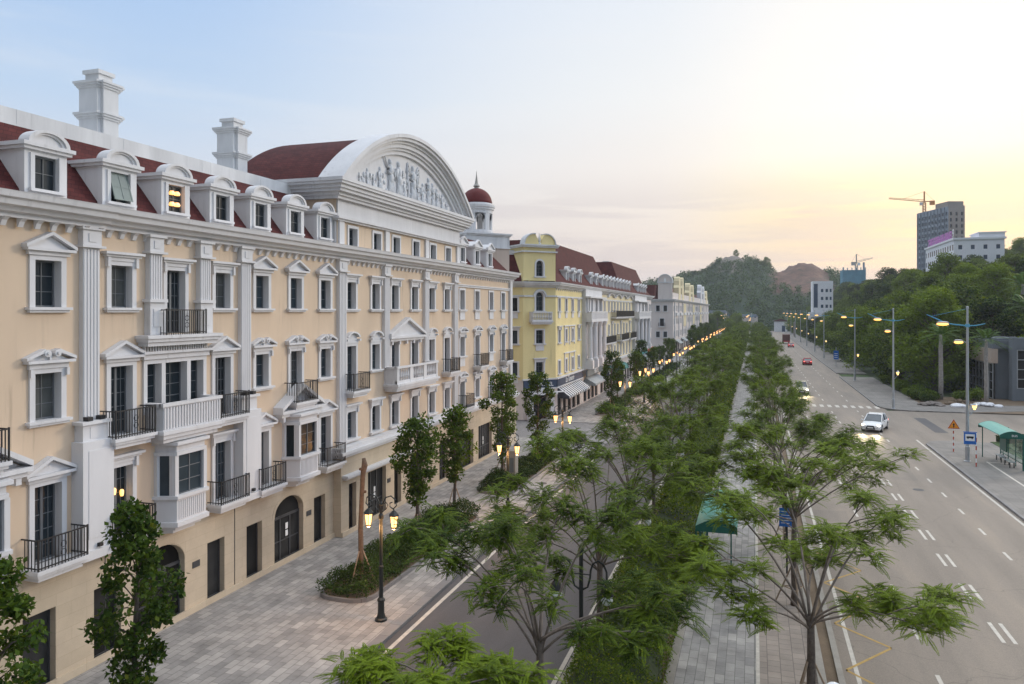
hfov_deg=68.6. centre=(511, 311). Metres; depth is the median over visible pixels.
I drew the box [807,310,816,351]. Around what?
road lamp
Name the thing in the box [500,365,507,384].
window
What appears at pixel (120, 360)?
balcony door
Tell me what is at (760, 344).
feathery tree
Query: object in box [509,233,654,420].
corner hotel
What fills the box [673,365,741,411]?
feathery tree
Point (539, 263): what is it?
window
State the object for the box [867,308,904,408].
road lamp
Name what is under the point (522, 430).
cross street
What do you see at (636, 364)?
broadleaf tree
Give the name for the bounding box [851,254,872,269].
tower crane
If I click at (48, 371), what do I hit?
window
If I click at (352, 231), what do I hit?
attic window
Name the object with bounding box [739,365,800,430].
feathery tree
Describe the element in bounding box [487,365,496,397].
balcony door
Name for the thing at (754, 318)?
house
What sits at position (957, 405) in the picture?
plastic sheet
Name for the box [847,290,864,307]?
hillside tree
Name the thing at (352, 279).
window
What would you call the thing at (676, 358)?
street lantern
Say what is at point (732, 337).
feathery tree
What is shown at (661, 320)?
window
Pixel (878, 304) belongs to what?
broadleaf tree
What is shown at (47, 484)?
balcony door
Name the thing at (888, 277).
hillside tree
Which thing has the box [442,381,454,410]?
window
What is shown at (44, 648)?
shop door
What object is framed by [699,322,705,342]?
broadleaf tree
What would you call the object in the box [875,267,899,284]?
hillside tree
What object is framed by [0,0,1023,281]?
sky
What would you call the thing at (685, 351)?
pavement
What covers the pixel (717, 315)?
distant tree
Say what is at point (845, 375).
ground
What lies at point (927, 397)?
shrub
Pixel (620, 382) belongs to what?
street lantern
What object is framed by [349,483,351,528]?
shop door
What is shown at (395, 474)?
shop door
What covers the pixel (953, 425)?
warning sign
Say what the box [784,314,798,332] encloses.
broadleaf tree
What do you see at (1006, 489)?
pavement
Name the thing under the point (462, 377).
balcony door
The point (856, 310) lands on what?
broadleaf tree
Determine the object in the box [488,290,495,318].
window
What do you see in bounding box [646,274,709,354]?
terraced building
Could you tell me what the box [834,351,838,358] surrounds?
road sign
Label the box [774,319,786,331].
white building
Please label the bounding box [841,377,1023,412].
pavement
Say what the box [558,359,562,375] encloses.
window
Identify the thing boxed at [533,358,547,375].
window
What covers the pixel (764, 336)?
feathery tree
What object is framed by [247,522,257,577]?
shop door
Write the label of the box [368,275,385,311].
window
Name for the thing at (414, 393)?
window
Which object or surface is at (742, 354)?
feathery tree
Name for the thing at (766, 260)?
ridge tree
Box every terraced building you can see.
[0,68,520,683]
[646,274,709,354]
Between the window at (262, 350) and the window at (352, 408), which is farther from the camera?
the window at (352, 408)
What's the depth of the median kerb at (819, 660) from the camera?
26.58 m
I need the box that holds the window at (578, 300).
[577,299,580,316]
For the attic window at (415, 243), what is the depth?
49.82 m
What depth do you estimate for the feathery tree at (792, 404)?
46.46 m
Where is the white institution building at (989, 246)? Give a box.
[924,230,1006,271]
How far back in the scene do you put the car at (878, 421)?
76.01 m
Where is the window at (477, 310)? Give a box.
[473,289,481,318]
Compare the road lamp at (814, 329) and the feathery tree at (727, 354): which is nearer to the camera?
the feathery tree at (727, 354)
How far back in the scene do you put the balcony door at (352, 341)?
42.12 m
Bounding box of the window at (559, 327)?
[557,326,562,343]
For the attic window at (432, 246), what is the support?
in the terraced building at (186, 342)
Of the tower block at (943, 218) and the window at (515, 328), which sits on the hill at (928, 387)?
the tower block at (943, 218)
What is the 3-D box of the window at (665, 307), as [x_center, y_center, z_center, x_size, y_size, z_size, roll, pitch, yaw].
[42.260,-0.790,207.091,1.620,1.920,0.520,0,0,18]
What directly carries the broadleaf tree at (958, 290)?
on the hill at (928, 387)
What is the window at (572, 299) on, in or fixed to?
in the corner hotel
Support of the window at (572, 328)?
in the corner hotel
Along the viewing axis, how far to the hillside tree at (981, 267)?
163.28 m
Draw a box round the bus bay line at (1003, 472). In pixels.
[987,462,1023,485]
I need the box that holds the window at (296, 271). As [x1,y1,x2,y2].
[284,260,309,311]
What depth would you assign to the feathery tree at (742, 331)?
203.39 m
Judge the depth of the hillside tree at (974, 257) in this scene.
258.69 m
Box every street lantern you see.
[364,494,398,622]
[496,432,519,511]
[553,405,571,469]
[618,375,631,415]
[639,366,649,402]
[644,363,654,382]
[658,356,667,375]
[662,355,670,379]
[673,349,680,371]
[684,344,690,366]
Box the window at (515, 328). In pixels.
[513,326,520,345]
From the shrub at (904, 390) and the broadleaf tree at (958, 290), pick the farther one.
the broadleaf tree at (958, 290)
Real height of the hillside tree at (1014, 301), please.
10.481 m
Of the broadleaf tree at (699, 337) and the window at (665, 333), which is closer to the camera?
the window at (665, 333)
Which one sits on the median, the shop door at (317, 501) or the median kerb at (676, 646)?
the median kerb at (676, 646)
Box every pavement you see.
[36,437,594,683]
[540,361,689,423]
[658,332,719,356]
[783,331,866,374]
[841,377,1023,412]
[927,441,1023,516]
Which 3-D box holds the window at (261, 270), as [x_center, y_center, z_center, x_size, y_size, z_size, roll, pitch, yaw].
[-11.405,-1.238,34.103,0.580,2.555,1.800,0,0,18]
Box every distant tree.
[709,315,717,328]
[711,310,726,332]
[719,319,735,332]
[728,313,745,324]
[802,306,810,314]
[833,287,844,300]
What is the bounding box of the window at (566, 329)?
[565,328,568,342]
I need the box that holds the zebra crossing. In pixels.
[806,404,879,408]
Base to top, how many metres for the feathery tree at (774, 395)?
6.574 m
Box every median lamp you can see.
[550,545,613,661]
[606,485,650,579]
[664,430,683,482]
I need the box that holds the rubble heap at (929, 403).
[917,401,945,406]
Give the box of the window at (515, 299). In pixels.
[513,297,519,317]
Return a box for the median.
[592,350,744,683]
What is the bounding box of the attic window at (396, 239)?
[392,234,400,253]
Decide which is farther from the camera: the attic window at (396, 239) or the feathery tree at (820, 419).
the attic window at (396, 239)
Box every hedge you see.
[561,338,748,683]
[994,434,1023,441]
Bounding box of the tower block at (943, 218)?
[917,201,964,271]
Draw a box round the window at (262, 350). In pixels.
[251,337,277,391]
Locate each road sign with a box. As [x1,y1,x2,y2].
[779,507,791,572]
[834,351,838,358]
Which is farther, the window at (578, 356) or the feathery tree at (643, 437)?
the window at (578, 356)
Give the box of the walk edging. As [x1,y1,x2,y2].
[755,388,759,683]
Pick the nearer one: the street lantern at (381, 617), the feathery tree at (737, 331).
the street lantern at (381, 617)
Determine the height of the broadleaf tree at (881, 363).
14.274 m
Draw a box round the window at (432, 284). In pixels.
[429,281,439,311]
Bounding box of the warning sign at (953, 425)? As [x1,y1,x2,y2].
[948,420,959,451]
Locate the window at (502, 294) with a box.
[500,291,507,318]
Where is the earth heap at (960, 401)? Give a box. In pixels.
[944,399,974,404]
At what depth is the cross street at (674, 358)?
189.80 m
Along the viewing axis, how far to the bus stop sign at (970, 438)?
58.00 m
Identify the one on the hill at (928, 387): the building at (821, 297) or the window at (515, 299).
the building at (821, 297)
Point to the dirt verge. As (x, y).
(1004, 402)
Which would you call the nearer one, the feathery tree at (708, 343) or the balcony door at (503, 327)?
the balcony door at (503, 327)
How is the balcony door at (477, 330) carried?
in the terraced building at (186, 342)
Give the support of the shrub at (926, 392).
on the dirt verge
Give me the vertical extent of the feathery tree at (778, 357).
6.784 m
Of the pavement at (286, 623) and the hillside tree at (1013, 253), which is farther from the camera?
the hillside tree at (1013, 253)
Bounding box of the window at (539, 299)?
[533,291,546,311]
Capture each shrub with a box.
[879,374,898,383]
[890,377,912,390]
[902,386,912,395]
[904,384,923,388]
[905,386,929,399]
[917,392,934,401]
[919,389,939,399]
[951,390,972,399]
[964,385,983,399]
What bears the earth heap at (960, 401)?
on the dirt verge
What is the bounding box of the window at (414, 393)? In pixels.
[409,388,423,419]
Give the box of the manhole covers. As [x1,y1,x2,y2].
[467,448,964,626]
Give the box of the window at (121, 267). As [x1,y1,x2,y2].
[101,251,145,311]
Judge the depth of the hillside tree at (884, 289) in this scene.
221.06 m
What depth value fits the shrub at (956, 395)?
100.40 m
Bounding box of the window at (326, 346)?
[316,334,337,381]
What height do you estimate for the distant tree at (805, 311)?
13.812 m
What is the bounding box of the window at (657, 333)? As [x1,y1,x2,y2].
[655,331,660,337]
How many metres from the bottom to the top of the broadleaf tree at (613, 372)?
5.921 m
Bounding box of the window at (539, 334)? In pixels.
[533,329,545,350]
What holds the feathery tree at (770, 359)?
on the median walk at (783, 655)
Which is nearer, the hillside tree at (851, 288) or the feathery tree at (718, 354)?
the feathery tree at (718, 354)
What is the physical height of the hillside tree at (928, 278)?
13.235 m
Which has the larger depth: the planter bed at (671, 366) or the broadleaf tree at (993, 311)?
the planter bed at (671, 366)
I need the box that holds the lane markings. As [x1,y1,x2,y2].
[777,333,1023,683]
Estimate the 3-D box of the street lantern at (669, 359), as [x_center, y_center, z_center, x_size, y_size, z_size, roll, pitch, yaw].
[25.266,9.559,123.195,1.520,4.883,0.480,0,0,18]
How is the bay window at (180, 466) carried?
in the terraced building at (186, 342)
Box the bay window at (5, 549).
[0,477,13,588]
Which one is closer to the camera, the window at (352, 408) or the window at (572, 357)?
the window at (352, 408)
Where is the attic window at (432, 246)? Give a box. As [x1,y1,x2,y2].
[429,242,436,258]
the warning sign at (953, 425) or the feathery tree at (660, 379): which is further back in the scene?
the warning sign at (953, 425)
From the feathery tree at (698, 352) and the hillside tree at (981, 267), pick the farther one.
the hillside tree at (981, 267)
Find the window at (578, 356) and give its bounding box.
[577,354,580,368]
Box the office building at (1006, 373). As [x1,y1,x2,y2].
[969,336,1023,400]
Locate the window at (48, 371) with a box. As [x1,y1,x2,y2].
[21,348,76,428]
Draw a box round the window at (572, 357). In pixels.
[571,356,574,370]
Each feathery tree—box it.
[313,622,565,683]
[383,481,714,683]
[473,429,708,626]
[551,401,725,559]
[595,405,719,513]
[622,380,722,475]
[626,374,728,460]
[641,473,984,683]
[657,365,730,443]
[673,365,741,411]
[676,350,740,405]
[678,358,737,403]
[681,347,735,394]
[691,350,738,386]
[695,341,741,376]
[699,408,874,544]
[700,335,743,371]
[700,340,739,362]
[701,340,744,371]
[702,420,931,612]
[710,332,746,346]
[710,334,746,350]
[713,332,744,347]
[724,329,744,341]
[726,326,746,333]
[731,323,749,329]
[738,358,794,420]
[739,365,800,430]
[740,351,790,379]
[742,345,783,377]
[742,356,794,407]
[743,368,807,451]
[743,387,813,468]
[744,343,786,364]
[744,391,823,505]
[745,337,783,365]
[745,350,785,378]
[746,335,777,351]
[746,336,772,348]
[747,331,774,345]
[747,332,774,346]
[748,341,779,355]
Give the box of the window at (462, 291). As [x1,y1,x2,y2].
[458,288,467,319]
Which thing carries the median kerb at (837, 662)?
on the road at (989, 571)
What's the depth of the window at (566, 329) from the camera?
89.68 m
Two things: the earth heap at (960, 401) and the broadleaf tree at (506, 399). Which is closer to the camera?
the broadleaf tree at (506, 399)
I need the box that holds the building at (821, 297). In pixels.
[808,281,832,324]
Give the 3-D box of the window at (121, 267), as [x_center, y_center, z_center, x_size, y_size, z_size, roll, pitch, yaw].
[-13.843,-1.015,26.535,0.590,2.110,1.720,0,0,18]
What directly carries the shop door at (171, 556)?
in the terraced building at (186, 342)
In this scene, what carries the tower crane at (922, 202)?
on the tower block at (943, 218)
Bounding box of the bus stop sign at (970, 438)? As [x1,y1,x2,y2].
[963,431,976,466]
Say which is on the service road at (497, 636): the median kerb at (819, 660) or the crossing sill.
the crossing sill
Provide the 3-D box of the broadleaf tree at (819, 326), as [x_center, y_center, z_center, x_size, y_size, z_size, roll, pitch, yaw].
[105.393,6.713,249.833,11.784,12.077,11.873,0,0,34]
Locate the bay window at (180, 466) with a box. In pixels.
[152,434,209,533]
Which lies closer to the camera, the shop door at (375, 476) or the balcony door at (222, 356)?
the balcony door at (222, 356)
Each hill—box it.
[647,256,839,330]
[803,297,1019,399]
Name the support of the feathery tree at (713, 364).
on the median
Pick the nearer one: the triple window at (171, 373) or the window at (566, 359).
the triple window at (171, 373)
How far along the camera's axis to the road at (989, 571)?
36.67 m
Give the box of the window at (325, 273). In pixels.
[315,263,337,311]
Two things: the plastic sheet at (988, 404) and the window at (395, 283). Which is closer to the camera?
the window at (395, 283)
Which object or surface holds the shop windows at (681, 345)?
in the terraced building at (677, 312)
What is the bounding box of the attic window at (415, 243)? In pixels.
[412,238,419,256]
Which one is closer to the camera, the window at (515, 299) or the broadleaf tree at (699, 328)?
the window at (515, 299)
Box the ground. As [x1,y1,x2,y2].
[589,333,890,443]
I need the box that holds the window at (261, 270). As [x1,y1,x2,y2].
[251,256,277,311]
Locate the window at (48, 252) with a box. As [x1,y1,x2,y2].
[21,232,77,312]
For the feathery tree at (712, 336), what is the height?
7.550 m
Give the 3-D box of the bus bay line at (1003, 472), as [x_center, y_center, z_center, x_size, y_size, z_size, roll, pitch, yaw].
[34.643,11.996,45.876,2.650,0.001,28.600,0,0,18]
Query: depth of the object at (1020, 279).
129.24 m
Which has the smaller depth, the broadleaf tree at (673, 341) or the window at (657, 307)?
the broadleaf tree at (673, 341)
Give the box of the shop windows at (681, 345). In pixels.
[678,337,692,350]
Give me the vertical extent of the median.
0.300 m
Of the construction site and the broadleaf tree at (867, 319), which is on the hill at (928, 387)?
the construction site
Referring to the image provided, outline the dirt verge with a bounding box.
[907,396,1023,413]
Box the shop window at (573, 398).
[572,396,574,406]
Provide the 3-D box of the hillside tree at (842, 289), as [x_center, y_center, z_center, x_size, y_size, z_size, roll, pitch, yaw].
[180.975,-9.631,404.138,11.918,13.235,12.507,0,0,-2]
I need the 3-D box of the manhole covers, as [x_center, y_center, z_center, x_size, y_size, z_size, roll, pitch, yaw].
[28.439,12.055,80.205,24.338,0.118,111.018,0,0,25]
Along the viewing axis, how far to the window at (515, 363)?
82.92 m
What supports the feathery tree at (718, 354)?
on the median
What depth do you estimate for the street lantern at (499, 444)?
44.16 m
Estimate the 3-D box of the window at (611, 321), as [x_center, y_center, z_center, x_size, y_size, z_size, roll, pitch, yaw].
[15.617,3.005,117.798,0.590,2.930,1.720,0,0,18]
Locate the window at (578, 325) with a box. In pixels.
[577,324,581,340]
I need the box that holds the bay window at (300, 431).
[281,409,320,486]
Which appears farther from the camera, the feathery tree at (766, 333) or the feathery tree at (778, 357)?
the feathery tree at (766, 333)
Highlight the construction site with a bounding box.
[840,262,865,286]
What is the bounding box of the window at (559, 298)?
[558,297,562,317]
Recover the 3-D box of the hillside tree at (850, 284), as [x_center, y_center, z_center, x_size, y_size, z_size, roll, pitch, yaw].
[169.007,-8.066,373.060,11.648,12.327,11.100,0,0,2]
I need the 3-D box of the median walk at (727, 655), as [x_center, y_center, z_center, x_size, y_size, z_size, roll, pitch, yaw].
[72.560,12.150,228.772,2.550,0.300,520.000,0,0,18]
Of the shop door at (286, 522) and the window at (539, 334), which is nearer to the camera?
the shop door at (286, 522)
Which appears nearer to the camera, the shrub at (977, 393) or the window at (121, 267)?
the window at (121, 267)
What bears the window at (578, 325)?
in the corner hotel
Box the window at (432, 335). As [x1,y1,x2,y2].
[429,328,438,360]
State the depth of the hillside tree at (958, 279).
146.43 m
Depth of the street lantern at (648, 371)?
98.67 m
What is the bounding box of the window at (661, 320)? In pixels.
[659,318,664,325]
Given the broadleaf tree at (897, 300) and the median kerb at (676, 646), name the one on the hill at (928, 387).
the broadleaf tree at (897, 300)
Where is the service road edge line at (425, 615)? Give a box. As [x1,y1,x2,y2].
[384,384,711,683]
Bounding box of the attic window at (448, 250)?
[445,245,451,261]
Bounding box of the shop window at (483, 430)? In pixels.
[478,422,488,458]
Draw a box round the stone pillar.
[506,449,517,476]
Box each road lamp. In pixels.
[790,310,796,337]
[795,310,801,341]
[800,314,808,345]
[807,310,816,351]
[814,312,827,357]
[838,309,860,380]
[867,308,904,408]
[927,306,984,461]
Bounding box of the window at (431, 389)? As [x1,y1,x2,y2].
[426,384,439,416]
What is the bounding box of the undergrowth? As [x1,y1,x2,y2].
[811,341,983,397]
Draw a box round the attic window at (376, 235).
[372,230,381,249]
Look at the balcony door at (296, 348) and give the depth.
36.87 m
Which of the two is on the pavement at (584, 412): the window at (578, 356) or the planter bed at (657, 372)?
the planter bed at (657, 372)
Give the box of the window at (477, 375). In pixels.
[473,370,482,399]
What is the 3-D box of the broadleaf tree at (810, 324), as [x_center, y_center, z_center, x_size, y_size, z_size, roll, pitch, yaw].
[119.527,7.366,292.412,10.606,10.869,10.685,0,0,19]
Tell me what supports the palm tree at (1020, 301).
on the hill at (928, 387)
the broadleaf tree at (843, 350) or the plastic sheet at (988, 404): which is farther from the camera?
the broadleaf tree at (843, 350)
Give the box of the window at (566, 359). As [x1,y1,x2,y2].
[565,357,568,372]
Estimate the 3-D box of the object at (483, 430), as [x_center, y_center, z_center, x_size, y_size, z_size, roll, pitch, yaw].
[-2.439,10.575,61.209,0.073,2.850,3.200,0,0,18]
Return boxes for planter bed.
[315,497,480,603]
[476,449,558,494]
[594,392,631,415]
[626,379,654,396]
[646,368,669,382]
[661,360,680,371]
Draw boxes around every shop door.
[22,609,49,683]
[94,584,115,657]
[138,545,179,632]
[207,538,219,598]
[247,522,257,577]
[274,495,298,562]
[314,495,320,541]
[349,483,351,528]
[368,467,381,515]
[394,470,397,503]
[439,442,444,479]
[533,395,544,418]
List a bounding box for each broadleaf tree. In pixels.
[0,554,50,683]
[79,496,189,683]
[388,411,441,543]
[433,403,478,511]
[477,370,518,470]
[521,371,555,453]
[600,350,624,405]
[609,360,625,396]
[627,349,644,389]
[635,340,652,381]
[646,346,660,374]
[656,345,665,368]
[663,338,674,364]
[666,338,677,361]
[687,324,698,348]
[687,329,696,347]
[696,326,703,345]
[696,330,701,348]
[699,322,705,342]
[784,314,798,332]
[796,315,807,335]
[799,318,810,337]
[804,317,821,341]
[809,315,831,347]
[815,310,836,340]
[821,312,853,353]
[822,306,848,341]
[824,310,869,361]
[829,304,871,351]
[839,300,887,362]
[842,306,899,369]
[861,287,946,371]
[862,304,933,379]
[884,285,981,390]
[900,279,1003,375]
[954,295,1023,378]
[1013,313,1023,349]
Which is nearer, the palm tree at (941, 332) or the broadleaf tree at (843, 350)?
the palm tree at (941, 332)
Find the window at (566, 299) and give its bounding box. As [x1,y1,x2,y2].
[565,298,568,317]
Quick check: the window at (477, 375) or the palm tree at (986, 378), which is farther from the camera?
the palm tree at (986, 378)
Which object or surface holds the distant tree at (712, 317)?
on the pavement at (685, 351)
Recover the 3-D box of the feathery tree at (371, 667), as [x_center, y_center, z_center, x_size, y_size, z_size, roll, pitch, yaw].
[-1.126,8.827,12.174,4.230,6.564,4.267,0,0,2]
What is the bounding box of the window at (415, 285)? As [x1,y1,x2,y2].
[409,279,423,311]
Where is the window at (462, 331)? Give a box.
[458,327,468,366]
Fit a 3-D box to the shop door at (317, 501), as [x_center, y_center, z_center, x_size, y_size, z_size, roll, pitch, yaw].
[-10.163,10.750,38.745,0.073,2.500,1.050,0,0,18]
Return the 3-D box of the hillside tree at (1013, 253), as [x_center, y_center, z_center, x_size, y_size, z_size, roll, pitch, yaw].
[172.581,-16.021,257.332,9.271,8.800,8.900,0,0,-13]
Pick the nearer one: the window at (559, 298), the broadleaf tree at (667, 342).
the window at (559, 298)
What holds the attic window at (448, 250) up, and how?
in the terraced building at (186, 342)
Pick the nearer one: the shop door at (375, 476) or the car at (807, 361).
the shop door at (375, 476)
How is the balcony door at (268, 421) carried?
in the terraced building at (186, 342)
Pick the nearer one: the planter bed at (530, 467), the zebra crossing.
the planter bed at (530, 467)
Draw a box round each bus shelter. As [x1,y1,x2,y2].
[695,490,737,587]
[978,421,1023,470]
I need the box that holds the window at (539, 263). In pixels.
[534,259,545,277]
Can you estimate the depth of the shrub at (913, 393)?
102.13 m
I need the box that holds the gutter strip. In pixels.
[768,381,838,682]
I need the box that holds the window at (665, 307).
[662,305,667,311]
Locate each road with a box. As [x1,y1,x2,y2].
[340,347,721,683]
[768,331,1023,683]
[888,411,1023,442]
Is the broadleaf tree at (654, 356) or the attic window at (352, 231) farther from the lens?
the broadleaf tree at (654, 356)
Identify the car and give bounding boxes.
[793,380,809,393]
[801,358,811,364]
[861,412,888,431]
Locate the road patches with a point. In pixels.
(843, 515)
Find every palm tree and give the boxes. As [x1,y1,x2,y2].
[914,324,965,399]
[956,328,1011,402]
[996,294,1023,318]
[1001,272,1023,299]
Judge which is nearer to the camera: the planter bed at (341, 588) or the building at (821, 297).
the planter bed at (341, 588)
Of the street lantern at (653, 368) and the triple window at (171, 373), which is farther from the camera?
the street lantern at (653, 368)
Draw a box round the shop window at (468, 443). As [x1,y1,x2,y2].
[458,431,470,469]
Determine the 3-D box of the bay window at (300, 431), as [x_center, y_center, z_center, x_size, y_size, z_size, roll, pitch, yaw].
[-10.139,6.630,36.479,0.910,3.500,2.400,0,0,18]
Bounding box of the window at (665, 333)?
[662,331,667,337]
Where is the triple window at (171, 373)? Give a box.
[139,343,213,414]
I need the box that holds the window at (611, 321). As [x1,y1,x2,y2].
[611,321,613,335]
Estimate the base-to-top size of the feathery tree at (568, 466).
7.652 m
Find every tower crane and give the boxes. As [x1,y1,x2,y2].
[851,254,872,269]
[893,191,934,211]
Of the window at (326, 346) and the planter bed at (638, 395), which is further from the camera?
the planter bed at (638, 395)
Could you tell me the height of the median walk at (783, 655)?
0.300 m
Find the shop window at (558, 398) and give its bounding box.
[558,398,559,414]
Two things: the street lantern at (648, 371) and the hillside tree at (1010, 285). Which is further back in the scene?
the hillside tree at (1010, 285)
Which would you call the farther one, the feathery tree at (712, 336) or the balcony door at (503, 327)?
the feathery tree at (712, 336)
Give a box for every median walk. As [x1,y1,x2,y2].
[673,332,755,683]
[755,354,817,683]
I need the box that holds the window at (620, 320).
[620,320,622,337]
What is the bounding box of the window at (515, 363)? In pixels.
[513,361,519,382]
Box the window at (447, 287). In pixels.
[442,282,454,311]
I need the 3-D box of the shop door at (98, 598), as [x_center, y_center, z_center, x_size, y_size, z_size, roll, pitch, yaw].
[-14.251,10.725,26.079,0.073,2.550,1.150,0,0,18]
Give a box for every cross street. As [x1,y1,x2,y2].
[516,420,622,441]
[651,357,690,360]
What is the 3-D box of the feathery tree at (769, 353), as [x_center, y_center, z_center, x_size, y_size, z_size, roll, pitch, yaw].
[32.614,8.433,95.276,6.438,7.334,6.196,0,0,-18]
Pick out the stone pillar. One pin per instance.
(513, 462)
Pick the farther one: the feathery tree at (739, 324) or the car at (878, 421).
the feathery tree at (739, 324)
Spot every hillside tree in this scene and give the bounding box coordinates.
[833,295,856,311]
[833,299,839,308]
[836,281,853,298]
[842,283,856,296]
[846,283,863,294]
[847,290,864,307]
[853,281,881,306]
[855,282,876,300]
[859,279,878,290]
[864,283,894,303]
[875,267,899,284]
[883,274,894,292]
[887,268,920,290]
[890,268,923,293]
[898,285,919,299]
[911,271,949,295]
[915,252,966,286]
[931,272,989,314]
[947,262,987,294]
[960,254,989,263]
[964,265,990,279]
[967,262,1020,313]
[970,258,989,265]
[988,253,1023,277]
[994,272,1023,300]
[1001,252,1023,257]
[1006,257,1023,293]
[1007,237,1023,257]
[1010,294,1023,325]
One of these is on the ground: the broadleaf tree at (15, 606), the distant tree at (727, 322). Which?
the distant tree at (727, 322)
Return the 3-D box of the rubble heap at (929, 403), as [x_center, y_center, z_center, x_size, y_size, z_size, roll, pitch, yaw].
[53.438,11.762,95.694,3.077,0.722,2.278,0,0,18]
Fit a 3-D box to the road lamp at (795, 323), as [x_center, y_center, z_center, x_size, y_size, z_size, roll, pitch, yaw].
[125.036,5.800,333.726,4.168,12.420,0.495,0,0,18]
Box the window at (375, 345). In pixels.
[369,331,384,372]
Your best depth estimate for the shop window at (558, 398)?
86.35 m
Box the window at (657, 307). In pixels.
[655,305,660,311]
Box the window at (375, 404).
[368,396,385,435]
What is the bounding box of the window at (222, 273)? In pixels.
[211,261,240,311]
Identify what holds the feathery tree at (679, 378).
on the median
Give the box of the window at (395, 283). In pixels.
[390,277,404,311]
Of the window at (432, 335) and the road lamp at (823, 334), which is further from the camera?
the road lamp at (823, 334)
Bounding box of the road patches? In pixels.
[788,368,918,521]
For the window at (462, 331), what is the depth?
57.79 m
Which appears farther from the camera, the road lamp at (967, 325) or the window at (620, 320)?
the window at (620, 320)
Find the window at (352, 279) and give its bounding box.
[346,273,362,311]
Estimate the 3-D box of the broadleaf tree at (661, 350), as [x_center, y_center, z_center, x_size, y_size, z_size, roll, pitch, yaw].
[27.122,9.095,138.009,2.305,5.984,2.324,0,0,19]
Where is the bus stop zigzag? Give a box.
[824,563,891,683]
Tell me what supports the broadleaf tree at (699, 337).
in the planter bed
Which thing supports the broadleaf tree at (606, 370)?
in the planter bed at (601, 412)
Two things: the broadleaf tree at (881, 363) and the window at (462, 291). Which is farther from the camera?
the broadleaf tree at (881, 363)
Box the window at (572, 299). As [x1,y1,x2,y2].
[571,298,574,317]
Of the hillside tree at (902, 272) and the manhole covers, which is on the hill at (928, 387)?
the hillside tree at (902, 272)
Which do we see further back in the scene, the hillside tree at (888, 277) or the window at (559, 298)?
the hillside tree at (888, 277)
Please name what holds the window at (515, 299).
in the corner hotel
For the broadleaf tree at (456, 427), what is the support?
in the planter bed at (341, 588)
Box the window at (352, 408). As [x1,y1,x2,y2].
[346,402,362,442]
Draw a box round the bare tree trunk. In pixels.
[351,458,376,585]
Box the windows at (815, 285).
[814,284,831,307]
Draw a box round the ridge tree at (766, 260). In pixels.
[762,257,770,265]
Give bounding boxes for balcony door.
[22,456,76,567]
[100,340,145,435]
[114,449,145,532]
[162,257,196,333]
[208,336,240,414]
[208,428,238,502]
[261,412,277,482]
[285,335,309,391]
[318,399,337,464]
[347,331,361,389]
[390,341,399,379]
[410,339,418,376]
[442,327,453,371]
[458,371,468,405]
[473,326,482,364]
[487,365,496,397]
[500,324,507,360]
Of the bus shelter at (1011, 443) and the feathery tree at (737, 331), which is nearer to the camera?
the bus shelter at (1011, 443)
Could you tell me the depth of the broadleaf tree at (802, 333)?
337.46 m
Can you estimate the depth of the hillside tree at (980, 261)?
243.84 m
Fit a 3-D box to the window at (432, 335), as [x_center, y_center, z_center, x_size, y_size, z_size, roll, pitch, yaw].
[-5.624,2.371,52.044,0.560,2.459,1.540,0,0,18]
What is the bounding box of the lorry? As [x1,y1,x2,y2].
[782,334,789,342]
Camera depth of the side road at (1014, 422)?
81.83 m
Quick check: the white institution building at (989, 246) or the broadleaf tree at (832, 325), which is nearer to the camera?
the broadleaf tree at (832, 325)
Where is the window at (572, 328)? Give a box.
[571,327,574,341]
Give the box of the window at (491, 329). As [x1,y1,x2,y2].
[487,325,496,360]
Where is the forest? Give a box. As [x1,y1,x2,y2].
[641,254,875,330]
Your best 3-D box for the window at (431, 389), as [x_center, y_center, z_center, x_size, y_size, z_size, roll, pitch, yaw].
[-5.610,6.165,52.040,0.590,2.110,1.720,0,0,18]
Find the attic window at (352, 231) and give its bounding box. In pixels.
[347,225,358,246]
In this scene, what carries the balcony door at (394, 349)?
in the terraced building at (186, 342)
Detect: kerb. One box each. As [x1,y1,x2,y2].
[322,354,705,683]
[557,404,705,683]
[664,351,745,683]
[765,370,826,683]
[766,363,845,683]
[782,332,1023,520]
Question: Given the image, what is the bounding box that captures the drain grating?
[914,418,947,432]
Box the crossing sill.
[601,420,631,445]
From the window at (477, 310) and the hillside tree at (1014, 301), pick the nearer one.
the window at (477, 310)
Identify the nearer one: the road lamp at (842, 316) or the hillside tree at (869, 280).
the road lamp at (842, 316)
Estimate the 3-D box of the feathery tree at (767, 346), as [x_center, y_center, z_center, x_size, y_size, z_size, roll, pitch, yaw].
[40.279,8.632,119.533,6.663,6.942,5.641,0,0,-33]
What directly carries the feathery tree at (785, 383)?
on the median walk at (783, 655)
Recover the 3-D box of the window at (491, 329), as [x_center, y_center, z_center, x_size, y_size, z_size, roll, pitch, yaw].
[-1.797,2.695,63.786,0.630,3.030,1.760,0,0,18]
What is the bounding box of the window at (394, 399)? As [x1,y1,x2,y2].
[388,392,404,428]
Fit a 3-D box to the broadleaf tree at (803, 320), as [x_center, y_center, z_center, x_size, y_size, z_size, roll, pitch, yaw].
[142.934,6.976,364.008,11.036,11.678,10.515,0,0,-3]
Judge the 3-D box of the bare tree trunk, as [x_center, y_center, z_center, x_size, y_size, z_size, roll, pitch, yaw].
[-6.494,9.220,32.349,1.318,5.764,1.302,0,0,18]
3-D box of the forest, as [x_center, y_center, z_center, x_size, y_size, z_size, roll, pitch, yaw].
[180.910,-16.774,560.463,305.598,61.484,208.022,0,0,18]
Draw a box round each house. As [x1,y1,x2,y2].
[709,310,726,313]
[741,314,757,325]
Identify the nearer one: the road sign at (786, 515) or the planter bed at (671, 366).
the road sign at (786, 515)
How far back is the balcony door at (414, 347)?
49.89 m
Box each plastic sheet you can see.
[950,403,965,406]
[970,402,1002,407]

